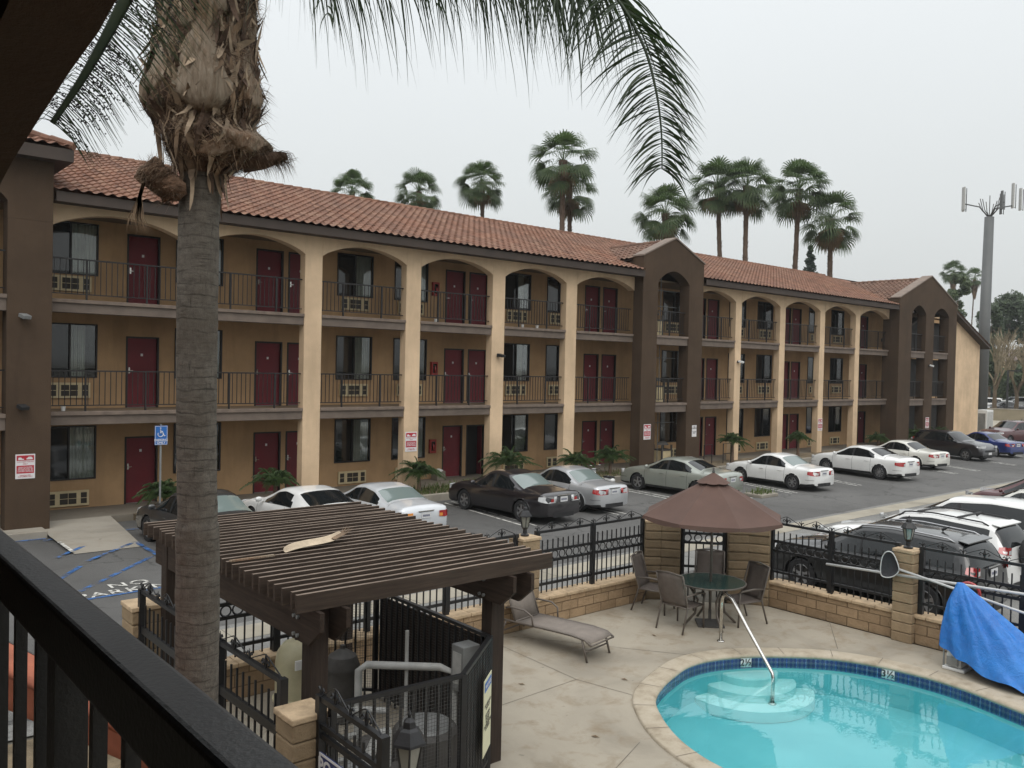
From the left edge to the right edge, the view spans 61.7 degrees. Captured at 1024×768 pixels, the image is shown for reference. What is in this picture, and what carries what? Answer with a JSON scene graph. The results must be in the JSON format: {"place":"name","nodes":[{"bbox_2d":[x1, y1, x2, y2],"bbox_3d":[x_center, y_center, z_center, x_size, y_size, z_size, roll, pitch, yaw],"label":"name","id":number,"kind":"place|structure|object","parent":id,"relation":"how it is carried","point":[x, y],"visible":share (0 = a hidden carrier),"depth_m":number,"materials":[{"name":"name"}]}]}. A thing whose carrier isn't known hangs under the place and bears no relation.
{"place":"outdoors","nodes":[
{"label":"outdoors","id":0,"kind":"place"},
{"bbox_2d":[8,739,120,767],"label":"planting bed","id":1,"kind":"object","parent":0,"point":[113,762],"depth_m":8.83,"materials":[{"name":"soil"}]},
{"bbox_2d":[36,0,706,702],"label":"queen palm","id":2,"kind":"object","parent":1,"relation":"on","point":[202,98],"visible":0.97,"depth_m":5.67,"materials":[{"name":"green plant"}]},
{"bbox_2d":[392,710,425,767],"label":"lantern","id":3,"kind":"object","parent":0,"point":[408,740],"visible":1,"depth_m":5.96,"materials":[{"name":"black metal"}]},
{"bbox_2d":[8,473,946,744],"bbox_3d":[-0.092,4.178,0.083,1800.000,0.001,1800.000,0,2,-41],"label":"ground","id":4,"kind":"structure","parent":0,"point":[700,597],"depth_m":15.68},
{"bbox_2d":[121,597,160,656],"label":"block pier","id":5,"kind":"structure","parent":4,"relation":"on","point":[130,611],"depth_m":9.96,"materials":[{"name":"brick"}]},
{"bbox_2d":[329,168,375,198],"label":"fan palm","id":6,"kind":"object","parent":4,"relation":"on","point":[346,180],"visible":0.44,"depth_m":61.45,"materials":[{"name":"green plant"}]},
{"bbox_2d":[393,166,442,209],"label":"fan palm","id":7,"kind":"object","parent":4,"relation":"on","point":[420,178],"visible":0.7,"depth_m":59.41,"materials":[{"name":"green plant"}]},
{"bbox_2d":[225,572,644,701],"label":"garden wall","id":8,"kind":"structure","parent":4,"relation":"on","point":[576,600],"depth_m":13.90,"materials":[{"name":"brick"}]},
{"bbox_2d":[220,529,518,658],"bbox_3d":[-2.002,2.839,11.832,5.492,1.185,0.070,0,2,-41],"label":"iron fence","id":9,"kind":"object","parent":8,"relation":"on","point":[275,637],"visible":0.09,"depth_m":11.77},
{"bbox_2d":[534,511,644,592],"bbox_3d":[1.377,2.856,14.727,2.692,1.185,0.070,0,2,-41],"label":"iron fence","id":10,"kind":"object","parent":8,"relation":"on","point":[592,552],"visible":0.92,"depth_m":14.71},
{"bbox_2d":[451,159,504,217],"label":"fan palm","id":11,"kind":"object","parent":4,"relation":"on","point":[480,197],"visible":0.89,"depth_m":59.57,"materials":[{"name":"green plant"}]},
{"bbox_2d":[133,450,836,519],"bbox_3d":[14.819,3.551,41.780,63.100,0.230,1.550,0,2,-41],"label":"planting strip","id":12,"kind":"object","parent":4,"relation":"on","point":[801,455],"visible":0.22,"depth_m":37.11,"materials":[{"name":"plant"}]},
{"bbox_2d":[131,478,176,505],"bbox_3d":[-8.679,2.855,21.580,1.446,0.966,1.532,1,1,0],"label":"palm","id":13,"kind":"object","parent":12,"relation":"on","point":[168,489],"visible":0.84,"depth_m":21.29,"materials":[{"name":"green plant"}]},
{"bbox_2d":[239,467,300,493],"bbox_3d":[-6.434,2.826,23.484,1.745,1.045,1.730,2,1,14],"label":"palm","id":14,"kind":"object","parent":12,"relation":"on","point":[275,477],"visible":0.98,"depth_m":23.29,"materials":[{"name":"green plant"}]},
{"bbox_2d":[389,456,446,491],"bbox_3d":[-2.908,2.802,26.424,1.763,1.131,1.748,2,1,22],"label":"palm","id":15,"kind":"object","parent":12,"relation":"on","point":[419,470],"visible":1,"depth_m":26.35,"materials":[{"name":"green plant"}]},
{"bbox_2d":[480,445,542,475],"bbox_3d":[-0.231,2.716,28.872,2.320,1.323,2.102,0,2,-41],"label":"palm","id":16,"kind":"object","parent":12,"relation":"on","point":[507,458],"visible":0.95,"depth_m":28.73,"materials":[{"name":"green plant"}]},
{"bbox_2d":[0,130,990,529],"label":"motel building","id":17,"kind":"structure","parent":4,"relation":"on","point":[334,338],"depth_m":28.29,"materials":[{"name":"beige paint"}]},
{"bbox_2d":[50,425,96,480],"bbox_3d":[-11.578,1.796,22.363,1.330,1.410,0.164,0,2,-41],"label":"window","id":18,"kind":"structure","parent":17,"relation":"in","point":[73,448],"depth_m":22.48,"materials":[{"name":"black glass"}]},
{"bbox_2d":[51,322,97,377],"bbox_3d":[-11.519,-0.873,22.310,1.330,1.410,0.164,0,2,-41],"label":"window","id":19,"kind":"structure","parent":17,"relation":"in","point":[68,339],"depth_m":22.26,"materials":[{"name":"grey glass"}]},
{"bbox_2d":[53,221,98,275],"bbox_3d":[-11.461,-3.526,22.257,1.330,1.360,0.164,0,2,-41],"label":"window","id":20,"kind":"structure","parent":17,"relation":"in","point":[71,239],"depth_m":22.38,"materials":[{"name":"black glass"}]},
{"bbox_2d":[124,436,157,503],"bbox_3d":[-10.208,2.343,23.558,0.870,1.830,0.135,0,2,-41],"label":"door","id":21,"kind":"structure","parent":17,"relation":"in","point":[141,452],"depth_m":23.54,"materials":[{"name":"red paint"}]},
{"bbox_2d":[125,336,158,407],"bbox_3d":[-10.149,-0.326,23.505,0.870,1.930,0.135,0,2,-41],"label":"door","id":22,"kind":"structure","parent":17,"relation":"in","point":[142,354],"depth_m":23.52,"materials":[{"name":"red paint"}]},
{"bbox_2d":[126,234,160,304],"bbox_3d":[-10.089,-3.055,23.450,0.870,1.990,0.135,0,2,-41],"label":"door","id":23,"kind":"structure","parent":17,"relation":"in","point":[141,249],"depth_m":23.46,"materials":[{"name":"red paint"}]},
{"bbox_2d":[253,431,280,492],"bbox_3d":[-7.436,2.357,25.933,0.870,1.830,0.135,0,2,-41],"label":"door","id":24,"kind":"structure","parent":17,"relation":"in","point":[266,445],"depth_m":25.93,"materials":[{"name":"red paint"}]},
{"bbox_2d":[254,341,282,405],"bbox_3d":[-7.378,-0.312,25.880,0.870,1.930,0.135,0,2,-41],"label":"door","id":25,"kind":"structure","parent":17,"relation":"in","point":[268,355],"depth_m":25.90,"materials":[{"name":"red paint"}]},
{"bbox_2d":[256,248,283,311],"bbox_3d":[-7.318,-3.041,25.825,0.870,1.990,0.135,0,2,-41],"label":"door","id":26,"kind":"structure","parent":17,"relation":"in","point":[268,262],"depth_m":25.83,"materials":[{"name":"red paint"}]},
{"bbox_2d":[286,342,298,404],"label":"door","id":27,"kind":"structure","parent":17,"relation":"in","point":[292,348],"depth_m":26.42,"materials":[{"name":"red paint"}]},
{"bbox_2d":[288,252,300,312],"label":"door","id":28,"kind":"structure","parent":17,"relation":"in","point":[294,258],"depth_m":26.37,"materials":[{"name":"red paint"}]},
{"bbox_2d":[334,418,370,462],"bbox_3d":[-5.202,1.828,27.824,1.320,1.410,0.162,0,2,-41],"label":"window","id":29,"kind":"structure","parent":17,"relation":"in","point":[351,436],"depth_m":27.77,"materials":[{"name":"black glass"}]},
{"bbox_2d":[335,335,372,379],"bbox_3d":[-5.143,-0.841,27.771,1.320,1.410,0.162,0,2,-41],"label":"window","id":30,"kind":"structure","parent":17,"relation":"in","point":[352,352],"depth_m":27.72,"materials":[{"name":"black glass"}]},
{"bbox_2d":[337,252,373,297],"bbox_3d":[-5.085,-3.495,27.718,1.320,1.360,0.162,0,2,-41],"label":"window","id":31,"kind":"structure","parent":17,"relation":"in","point":[351,268],"depth_m":27.67,"materials":[{"name":"black glass"}]},
{"bbox_2d":[442,425,462,476],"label":"door","id":32,"kind":"structure","parent":17,"relation":"in","point":[452,435],"depth_m":30.51,"materials":[{"name":"red paint"}]},
{"bbox_2d":[443,348,463,402],"bbox_3d":[-2.100,-0.286,30.402,0.870,1.930,0.135,0,2,-41],"label":"door","id":33,"kind":"structure","parent":17,"relation":"in","point":[453,358],"depth_m":30.44,"materials":[{"name":"red paint"}]},
{"bbox_2d":[445,269,465,323],"bbox_3d":[-2.040,-3.015,30.347,0.870,1.990,0.135,0,2,-41],"label":"door","id":34,"kind":"structure","parent":17,"relation":"in","point":[455,280],"depth_m":30.39,"materials":[{"name":"red paint"}]},
{"bbox_2d":[467,349,485,402],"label":"door","id":35,"kind":"structure","parent":17,"relation":"in","point":[476,358],"depth_m":31.12,"materials":[{"name":"red paint"}]},
{"bbox_2d":[469,272,486,324],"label":"door","id":36,"kind":"structure","parent":17,"relation":"in","point":[477,281],"depth_m":31.06,"materials":[{"name":"red paint"}]},
{"bbox_2d":[502,414,528,451],"bbox_3d":[0.048,1.854,32.324,1.350,1.410,0.164,0,2,-41],"label":"window","id":37,"kind":"structure","parent":17,"relation":"in","point":[514,427],"depth_m":32.45,"materials":[{"name":"black glass"}]},
{"bbox_2d":[503,343,529,380],"bbox_3d":[0.107,-0.815,32.271,1.350,1.410,0.164,0,2,-41],"label":"window","id":38,"kind":"structure","parent":17,"relation":"in","point":[513,352],"depth_m":32.22,"materials":[{"name":"glass"}]},
{"bbox_2d":[505,273,531,310],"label":"window","id":39,"kind":"structure","parent":17,"relation":"in","point":[517,285],"depth_m":32.19,"materials":[{"name":"black glass"}]},
{"bbox_2d":[50,434,967,521],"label":"walkway","id":40,"kind":"structure","parent":4,"relation":"on","point":[121,512],"depth_m":25.44,"materials":[{"name":"concrete"}]},
{"bbox_2d":[8,479,1021,720],"bbox_3d":[18.683,3.924,31.965,86.000,0.002,2.000,0,2,-41],"label":"old asphalt strip","id":41,"kind":"object","parent":4,"relation":"on","point":[691,562],"visible":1,"depth_m":17.94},
{"bbox_2d":[8,454,1023,724],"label":"parking lot","id":42,"kind":"structure","parent":4,"relation":"on","point":[870,490],"depth_m":23.69,"materials":[{"name":"asphalt"}]},
{"bbox_2d":[45,516,139,553],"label":"kerb ramp","id":43,"kind":"structure","parent":42,"relation":"on","point":[96,534],"depth_m":19.56,"materials":[{"name":"concrete"}]},
{"bbox_2d":[136,489,252,541],"bbox_3d":[-6.839,2.962,18.954,1.867,1.262,4.164,0,2,-43],"label":"parked car","id":44,"kind":"object","parent":42,"relation":"on","point":[229,502],"visible":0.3,"depth_m":18.69,"materials":[{"name":"grey paint"}]},
{"bbox_2d":[242,485,353,511],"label":"parked car","id":45,"kind":"object","parent":42,"relation":"on","point":[300,496],"visible":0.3,"depth_m":19.86,"materials":[{"name":"white paint"}]},
{"bbox_2d":[342,481,446,525],"bbox_3d":[-3.277,3.037,21.481,1.754,1.171,3.958,0,2,-41],"label":"parked car","id":46,"kind":"object","parent":42,"relation":"on","point":[398,497],"visible":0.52,"depth_m":20.48,"materials":[{"name":"paint"}]},
{"bbox_2d":[448,468,579,521],"bbox_3d":[-0.016,3.017,24.208,1.846,1.247,4.116,0,2,-43],"label":"parked car","id":47,"kind":"object","parent":42,"relation":"on","point":[515,490],"visible":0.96,"depth_m":23.32,"materials":[{"name":"black paint"}]},
{"bbox_2d":[539,465,627,510],"bbox_3d":[1.681,3.054,25.992,1.739,1.174,3.877,0,2,-41],"label":"parked car","id":48,"kind":"object","parent":42,"relation":"on","point":[593,488],"visible":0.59,"depth_m":24.80,"materials":[{"name":"silver paint"}]},
{"bbox_2d":[220,482,1012,641],"bbox_3d":[18.280,3.903,32.290,85.788,0.001,0.620,0,2,-41],"label":"drain gutter","id":49,"kind":"object","parent":42,"relation":"on","point":[823,521],"visible":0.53,"depth_m":18.58,"materials":[{"name":"concrete"}]},
{"bbox_2d":[621,456,742,491],"bbox_3d":[5.674,3.056,29.017,1.840,1.229,4.153,0,2,-43],"label":"parked car","id":50,"kind":"object","parent":42,"relation":"on","point":[680,473],"visible":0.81,"depth_m":28.39,"materials":[{"name":"silver paint"}]},
{"bbox_2d":[726,452,833,489],"bbox_3d":[9.811,3.119,31.642,1.760,1.189,3.924,0,1,-36],"label":"parked car","id":51,"kind":"object","parent":42,"relation":"on","point":[793,471],"visible":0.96,"depth_m":30.78,"materials":[{"name":"white paint"}]},
{"bbox_2d":[811,445,919,479],"bbox_3d":[14.455,3.123,35.291,1.862,1.243,4.202,0,1,-34],"label":"parked car","id":52,"kind":"object","parent":42,"relation":"on","point":[878,462],"visible":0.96,"depth_m":34.36,"materials":[{"name":"white paint"}]},
{"bbox_2d":[878,440,949,467],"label":"parked car","id":53,"kind":"object","parent":42,"relation":"on","point":[927,456],"visible":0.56,"depth_m":38.02,"materials":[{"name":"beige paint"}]},
{"bbox_2d":[911,427,997,460],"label":"parked car","id":54,"kind":"object","parent":42,"relation":"on","point":[963,446],"visible":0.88,"depth_m":42.91,"materials":[{"name":"black paint"}]},
{"bbox_2d":[967,431,1023,455],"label":"parked car","id":55,"kind":"object","parent":42,"relation":"on","point":[1004,445],"visible":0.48,"depth_m":44.59,"materials":[{"name":"blue paint"}]},
{"bbox_2d":[527,129,598,230],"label":"fan palm","id":56,"kind":"object","parent":4,"relation":"on","point":[562,181],"visible":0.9,"depth_m":57.59,"materials":[{"name":"green plant"}]},
{"bbox_2d":[540,164,598,231],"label":"fan palm","id":57,"kind":"object","parent":4,"relation":"on","point":[573,209],"visible":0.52,"depth_m":60.75,"materials":[{"name":"green plant"}]},
{"bbox_2d":[631,183,698,244],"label":"fan palm","id":58,"kind":"object","parent":4,"relation":"on","point":[665,229],"visible":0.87,"depth_m":59.40,"materials":[{"name":"green plant"}]},
{"bbox_2d":[680,528,726,602],"bbox_3d":[3.450,3.207,15.489,0.863,1.425,0.099,1,1,7],"label":"iron fence","id":59,"kind":"object","parent":4,"relation":"on","point":[723,543],"visible":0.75,"depth_m":15.48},
{"bbox_2d":[687,155,743,256],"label":"fan palm","id":60,"kind":"object","parent":4,"relation":"on","point":[712,204],"visible":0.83,"depth_m":63.46,"materials":[{"name":"green plant"}]},
{"bbox_2d":[711,156,778,260],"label":"fan palm","id":61,"kind":"object","parent":4,"relation":"on","point":[753,203],"visible":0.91,"depth_m":62.37,"materials":[{"name":"green plant"}]},
{"bbox_2d":[763,158,833,269],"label":"fan palm","id":62,"kind":"object","parent":4,"relation":"on","point":[795,209],"visible":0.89,"depth_m":65.56,"materials":[{"name":"green plant"}]},
{"bbox_2d":[799,190,864,276],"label":"fan palm","id":63,"kind":"object","parent":4,"relation":"on","point":[830,238],"visible":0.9,"depth_m":65.53,"materials":[{"name":"green plant"}]},
{"bbox_2d":[768,578,946,651],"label":"garden wall","id":64,"kind":"structure","parent":4,"relation":"on","point":[862,613],"depth_m":14.15,"materials":[{"name":"brick"}]},
{"bbox_2d":[770,517,901,604],"bbox_3d":[5.370,2.949,14.464,0.070,1.185,2.352,0,2,-41],"label":"iron fence","id":65,"kind":"object","parent":64,"relation":"on","point":[830,576],"visible":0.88,"depth_m":14.44,"materials":[{"name":"metal"}]},
{"bbox_2d":[917,542,1023,632],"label":"iron fence","id":66,"kind":"object","parent":64,"relation":"on","point":[921,583],"visible":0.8,"depth_m":12.77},
{"bbox_2d":[961,183,1023,409],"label":"cell mast","id":67,"kind":"object","parent":4,"relation":"on","point":[985,295],"visible":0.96,"depth_m":64.75,"materials":[{"name":"metal"}]},
{"bbox_2d":[8,572,1018,740],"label":"driveway","id":68,"kind":"structure","parent":0,"point":[1006,615],"depth_m":15.74,"materials":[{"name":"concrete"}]},
{"bbox_2d":[774,519,1010,613],"bbox_3d":[6.893,3.228,16.066,1.874,1.516,4.014,0,1,-39],"label":"parked car","id":69,"kind":"object","parent":68,"relation":"on","point":[955,539],"visible":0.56,"depth_m":15.23,"materials":[{"name":"paint"}]},
{"bbox_2d":[819,506,1023,589],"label":"parked car","id":70,"kind":"object","parent":68,"relation":"on","point":[1007,536],"visible":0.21,"depth_m":16.67,"materials":[{"name":"white paint"}]},
{"bbox_2d":[880,495,1023,529],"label":"parked car","id":71,"kind":"object","parent":68,"relation":"on","point":[1010,507],"visible":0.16,"depth_m":19.11,"materials":[{"name":"white paint"}]},
{"bbox_2d":[32,0,1023,348],"label":"sky","id":72,"kind":"structure","parent":0,"point":[904,106],"materials":[{"name":"white"}]},
{"bbox_2d":[226,599,1023,767],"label":"pool deck","id":73,"kind":"structure","parent":0,"point":[559,726],"depth_m":11.80,"materials":[{"name":"concrete"}]},
{"bbox_2d":[138,582,174,668],"bbox_3d":[-3.568,3.055,9.064,0.070,1.575,2.292,0,2,-41],"label":"iron fence","id":74,"kind":"object","parent":73,"relation":"on","point":[144,632],"visible":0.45,"depth_m":9.54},
{"bbox_2d":[218,631,287,748],"bbox_3d":[-2.363,3.109,7.674,0.071,1.575,1.373,0,2,-41],"label":"iron fence","id":75,"kind":"object","parent":73,"relation":"on","point":[267,722],"visible":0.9,"depth_m":7.63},
{"bbox_2d":[272,638,301,702],"bbox_3d":[-2.576,3.364,10.333,0.600,1.010,0.600,0,2,-41],"label":"filter tank","id":76,"kind":"object","parent":73,"relation":"on","point":[288,662],"visible":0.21,"depth_m":10.09,"materials":[{"name":"white paint"}]},
{"bbox_2d":[273,698,327,767],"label":"block pier","id":77,"kind":"structure","parent":73,"relation":"on","point":[296,733],"depth_m":6.95,"materials":[{"name":"brick"}]},
{"bbox_2d":[327,644,359,723],"bbox_3d":[-1.974,3.455,9.969,0.400,0.870,0.400,0,2,-41],"label":"filter tank","id":78,"kind":"object","parent":73,"relation":"on","point":[343,663],"visible":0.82,"depth_m":9.82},
{"bbox_2d":[143,501,552,763],"bbox_3d":[-1.957,2.809,9.592,2.973,2.217,4.103,0,2,-41],"label":"pergola","id":79,"kind":"object","parent":73,"relation":"on","point":[305,595],"visible":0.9,"depth_m":8.74,"materials":[{"name":"brown wood"}]},
{"bbox_2d":[315,684,389,767],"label":"iron gate","id":80,"kind":"structure","parent":73,"relation":"on","point":[323,701],"depth_m":6.66,"materials":[{"name":"metal"}]},
{"bbox_2d":[337,630,457,767],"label":"pipework","id":81,"kind":"object","parent":73,"relation":"on","point":[406,665],"visible":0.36,"depth_m":8.96,"materials":[{"name":"plastic"}]},
{"bbox_2d":[328,637,492,767],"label":"equipment fence","id":82,"kind":"object","parent":73,"relation":"on","point":[476,670],"visible":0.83,"depth_m":7.73,"materials":[{"name":"black metal"}]},
{"bbox_2d":[482,670,491,758],"bbox_3d":[-0.243,3.253,8.463,0.012,0.750,0.348,1,1,10],"label":"notice sign","id":83,"kind":"object","parent":82,"relation":"attached to","point":[487,712],"visible":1,"depth_m":8.44,"materials":[{"name":"plastic"}]},
{"bbox_2d":[328,596,492,731],"bbox_3d":[-1.304,3.240,10.021,3.074,1.368,0.649,2,1,36],"label":"equipment fence","id":84,"kind":"object","parent":73,"relation":"on","point":[376,645],"visible":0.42,"depth_m":10.16,"materials":[{"name":"black metal"}]},
{"bbox_2d":[451,640,479,690],"bbox_3d":[-0.496,3.287,8.963,0.225,1.150,0.200,0,2,-41],"label":"control box","id":85,"kind":"object","parent":84,"relation":"attached to","point":[463,652],"visible":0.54,"depth_m":8.88,"materials":[{"name":"grey metal"}]},
{"bbox_2d":[392,712,457,767],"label":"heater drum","id":86,"kind":"object","parent":73,"relation":"on","point":[430,753],"visible":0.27,"depth_m":8.38,"materials":[{"name":"grey metal"}]},
{"bbox_2d":[378,598,480,733],"bbox_3d":[-0.934,3.283,9.931,0.050,1.200,2.200,0,2,-41],"label":"slatted screen","id":87,"kind":"object","parent":73,"relation":"on","point":[415,639],"visible":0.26,"depth_m":10.12,"materials":[{"name":"black metal"}]},
{"bbox_2d":[504,591,613,662],"bbox_3d":[0.626,3.311,12.805,1.774,1.201,0.685,2,1,39],"label":"chaise lounge","id":88,"kind":"object","parent":73,"relation":"on","point":[526,609],"visible":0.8,"depth_m":12.78,"materials":[{"name":"fabric"}]},
{"bbox_2d":[630,550,674,615],"bbox_3d":[2.435,3.422,14.851,0.679,0.973,0.559,2,1,29],"label":"patio chair","id":89,"kind":"object","parent":73,"relation":"on","point":[643,578],"visible":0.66,"depth_m":14.93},
{"bbox_2d":[644,520,680,598],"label":"block screen wall","id":90,"kind":"structure","parent":73,"relation":"on","point":[662,548],"depth_m":15.47,"materials":[{"name":"brick"}]},
{"bbox_2d":[655,570,705,634],"bbox_3d":[2.706,3.448,13.800,0.679,0.973,0.559,0,2,-45],"label":"patio chair","id":91,"kind":"object","parent":73,"relation":"on","point":[671,590],"visible":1,"depth_m":13.63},
{"bbox_2d":[693,548,725,612],"bbox_3d":[3.468,3.440,15.083,0.559,0.973,0.679,2,1,14],"label":"patio chair","id":92,"kind":"object","parent":73,"relation":"on","point":[703,561],"visible":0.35,"depth_m":15.34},
{"bbox_2d":[642,468,782,628],"bbox_3d":[3.266,2.650,14.032,2.173,2.572,2.173,1,1,-30],"label":"parasol","id":93,"kind":"object","parent":73,"relation":"on","point":[712,502],"visible":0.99,"depth_m":13.49,"materials":[{"name":"brown fabric"}]},
{"bbox_2d":[681,572,746,632],"bbox_3d":[3.246,3.585,14.050,1.148,0.727,1.148,0,2,-41],"label":"patio table","id":94,"kind":"object","parent":73,"relation":"on","point":[720,583],"visible":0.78,"depth_m":13.97,"materials":[{"name":"green glass"}]},
{"bbox_2d":[718,560,770,627],"bbox_3d":[3.852,3.465,14.236,0.679,0.973,0.559,1,1,-25],"label":"patio chair","id":95,"kind":"object","parent":73,"relation":"on","point":[753,590],"visible":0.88,"depth_m":14.28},
{"bbox_2d":[725,531,770,605],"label":"block screen wall","id":96,"kind":"structure","parent":73,"relation":"on","point":[743,548],"depth_m":15.30,"materials":[{"name":"brick"}]},
{"bbox_2d":[632,648,1023,767],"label":"pool coping","id":97,"kind":"object","parent":73,"relation":"on","point":[651,720],"visible":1,"depth_m":11.55,"materials":[{"name":"concrete"}]},
{"bbox_2d":[657,668,1023,767],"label":"pool basin","id":98,"kind":"object","parent":73,"relation":"in","point":[850,720],"visible":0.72,"depth_m":11.38,"materials":[{"name":"liquid"}]},
{"bbox_2d":[695,670,814,722],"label":"pool steps","id":99,"kind":"structure","parent":98,"relation":"in","point":[743,696],"depth_m":12.04,"materials":[{"name":"paint"}]},
{"bbox_2d":[717,593,776,705],"bbox_3d":[3.427,3.814,12.562,0.120,1.266,1.413,1,1,-20],"label":"pool handrail","id":100,"kind":"object","parent":99,"relation":"on","point":[762,655],"visible":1,"depth_m":12.48,"materials":[{"name":"metal"}]},
{"bbox_2d":[656,658,1023,726],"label":"pool tile band","id":101,"kind":"object","parent":98,"relation":"attached to","point":[1015,717],"visible":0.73,"depth_m":12.14,"materials":[{"name":"tile"}]},
{"bbox_2d":[891,545,919,643],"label":"block pier","id":102,"kind":"structure","parent":73,"relation":"on","point":[905,600],"depth_m":13.31,"materials":[{"name":"brick"}]},
{"bbox_2d":[880,551,1023,613],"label":"pool net","id":103,"kind":"object","parent":102,"relation":"attached to","point":[889,566],"visible":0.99,"depth_m":13.37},
{"bbox_2d":[939,582,1023,692],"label":"pool lift","id":104,"kind":"object","parent":73,"relation":"on","point":[981,636],"visible":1,"depth_m":11.73,"materials":[{"name":"fabric"}]},
{"label":"pavement","id":105,"kind":"structure","parent":0,"visible":0},
{"bbox_2d":[989,326,1023,407],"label":"bare tree","id":106,"kind":"object","parent":105,"relation":"on","point":[1000,363],"visible":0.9,"depth_m":91.50,"materials":[{"name":"brown plant"}]},
{"label":"street","id":107,"kind":"structure","parent":0,"visible":0},
{"bbox_2d":[990,290,1023,398],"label":"tree","id":108,"kind":"object","parent":107,"relation":"on","point":[1008,307],"visible":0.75,"depth_m":128.82,"materials":[{"name":"green plant"}]},
{"label":"near path","id":109,"kind":"structure","parent":0,"visible":0},
{"bbox_2d":[0,0,115,183],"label":"stucco arch","id":110,"kind":"structure","parent":109,"relation":"on","point":[44,44],"depth_m":2.21,"materials":[{"name":"paint"}]},
{"bbox_2d":[8,641,147,767],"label":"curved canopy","id":111,"kind":"object","parent":110,"relation":"attached to","point":[114,743],"visible":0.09,"depth_m":5.21,"materials":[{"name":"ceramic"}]},
{"bbox_2d":[0,529,297,767],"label":"balcony railing","id":112,"kind":"object","parent":110,"relation":"on","point":[150,707],"visible":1,"depth_m":1.11,"materials":[{"name":"metal"}]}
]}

